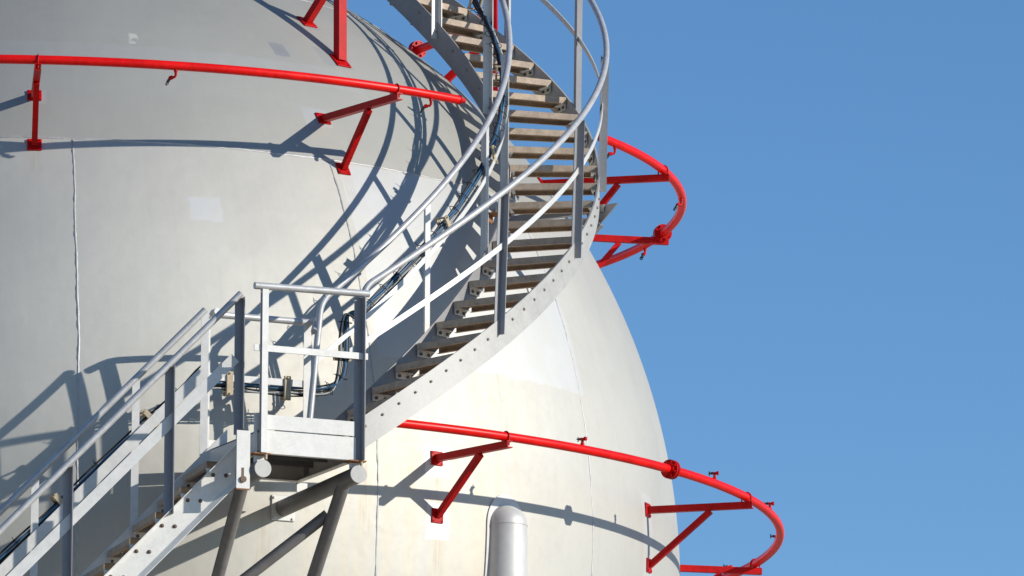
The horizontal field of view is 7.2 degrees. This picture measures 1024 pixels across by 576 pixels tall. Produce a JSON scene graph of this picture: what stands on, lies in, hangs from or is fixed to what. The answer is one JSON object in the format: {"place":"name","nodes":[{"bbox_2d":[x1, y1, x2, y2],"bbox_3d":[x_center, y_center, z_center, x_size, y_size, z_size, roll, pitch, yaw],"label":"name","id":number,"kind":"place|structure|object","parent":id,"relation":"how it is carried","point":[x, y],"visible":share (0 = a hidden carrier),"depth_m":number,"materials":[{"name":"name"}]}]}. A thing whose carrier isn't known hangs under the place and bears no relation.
{"place":"outdoors","nodes":[
{"label":"outdoors","id":0,"kind":"place"},
{"bbox_2d":[333,0,1023,575],"label":"sky","id":1,"kind":"structure","parent":0,"point":[829,325],"materials":[{"name":"blue"}]},
{"label":"ground","id":2,"kind":"structure","parent":0,"visible":0},
{"bbox_2d":[0,0,679,575],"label":"spherical tank","id":3,"kind":"object","parent":2,"relation":"on","point":[146,216],"visible":0.74,"depth_m":64.12,"materials":[{"name":"metal"}]},
{"bbox_2d":[27,54,41,150],"bbox_3d":[-3.752,-1.428,63.635,0.122,0.621,1.127,1,-11,-3],"label":"pipe bracket","id":4,"kind":"object","parent":3,"relation":"attached to","point":[34,94],"visible":1,"depth_m":63.68,"materials":[{"name":"red metal"}]},
{"bbox_2d":[0,55,465,113],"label":"sprinkler pipe","id":5,"kind":"object","parent":4,"relation":"on","point":[177,66],"visible":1,"depth_m":63.49,"materials":[{"name":"red metal"}]},
{"bbox_2d":[0,0,509,564],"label":"cable bundle","id":6,"kind":"object","parent":3,"relation":"attached to","point":[286,390],"visible":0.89,"depth_m":63.16,"materials":[{"name":"grey metal"}]},
{"bbox_2d":[207,282,369,575],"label":"landing platform","id":7,"kind":"structure","parent":3,"relation":"attached to","point":[263,452],"depth_m":61.88,"materials":[{"name":"metal"}]},
{"bbox_2d":[0,291,244,575],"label":"stair flight","id":8,"kind":"object","parent":7,"relation":"attached to","point":[169,519],"visible":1,"depth_m":61.61,"materials":[{"name":"white metal"}]},
{"bbox_2d":[303,0,609,477],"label":"spiral stair","id":9,"kind":"object","parent":7,"relation":"on","point":[433,23],"visible":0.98,"depth_m":64.26,"materials":[{"name":"silver metal"}]},
{"bbox_2d":[489,210,497,224],"bbox_3d":[-0.137,-0.570,64.724,0.090,0.097,0.150,-3,-11,15],"label":"rusty bracket","id":10,"kind":"object","parent":9,"relation":"attached to","point":[493,214],"visible":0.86,"depth_m":64.72,"materials":[{"name":"metal"}]},
{"bbox_2d":[297,0,351,67],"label":"pipe bracket","id":11,"kind":"object","parent":3,"relation":"attached to","point":[339,56],"visible":1,"depth_m":65.93,"materials":[{"name":"red metal"}]},
{"bbox_2d":[408,7,482,57],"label":"sprinkler pipe","id":12,"kind":"object","parent":11,"relation":"on","point":[420,49],"visible":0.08,"depth_m":71.10,"materials":[{"name":"red metal"}]},
{"bbox_2d":[315,83,402,174],"bbox_3d":[-1.213,-1.242,64.543,0.115,0.621,1.125,8,-13,-35],"label":"pipe bracket","id":13,"kind":"object","parent":3,"relation":"attached to","point":[366,107],"visible":1,"depth_m":64.58,"materials":[{"name":"red metal"}]},
{"bbox_2d":[441,0,497,90],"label":"pipe bracket","id":14,"kind":"object","parent":3,"relation":"attached to","point":[450,75],"visible":0.27,"depth_m":68.44,"materials":[{"name":"red metal"}]},
{"bbox_2d":[431,431,512,523],"bbox_3d":[-0.308,1.482,63.547,0.115,0.631,0.910,9,-14,-39],"label":"pipe bracket","id":15,"kind":"object","parent":3,"relation":"attached to","point":[438,458],"visible":1,"depth_m":63.65,"materials":[{"name":"red metal"}]},
{"bbox_2d":[495,203,617,292],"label":"stair bracket","id":16,"kind":"object","parent":3,"relation":"attached to","point":[605,210],"visible":0.18,"depth_m":65.49,"materials":[{"name":"metal"}]},
{"bbox_2d":[537,165,669,204],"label":"pipe bracket","id":17,"kind":"object","parent":3,"relation":"attached to","point":[616,181],"visible":0.52,"depth_m":67.31,"materials":[{"name":"red metal"}]},
{"bbox_2d":[593,234,668,268],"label":"pipe bracket","id":18,"kind":"object","parent":3,"relation":"attached to","point":[617,240],"visible":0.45,"depth_m":69.81,"materials":[{"name":"red metal"}]},
{"bbox_2d":[596,135,686,267],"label":"sprinkler pipe","id":19,"kind":"object","parent":18,"relation":"on","point":[662,232],"visible":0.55,"depth_m":68.29,"materials":[{"name":"red metal"}]},
{"bbox_2d":[645,492,753,573],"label":"pipe bracket","id":20,"kind":"object","parent":3,"relation":"attached to","point":[707,508],"visible":1,"depth_m":66.22,"materials":[{"name":"red metal"}]},
{"bbox_2d":[397,419,784,575],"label":"sprinkler pipe","id":21,"kind":"object","parent":20,"relation":"attached to","point":[670,469],"visible":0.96,"depth_m":64.31,"materials":[{"name":"red metal"}]},
{"bbox_2d":[680,558,761,575],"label":"pipe bracket","id":22,"kind":"object","parent":3,"relation":"attached to","point":[721,570],"visible":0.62,"depth_m":69.46,"materials":[{"name":"red metal"}]}
]}

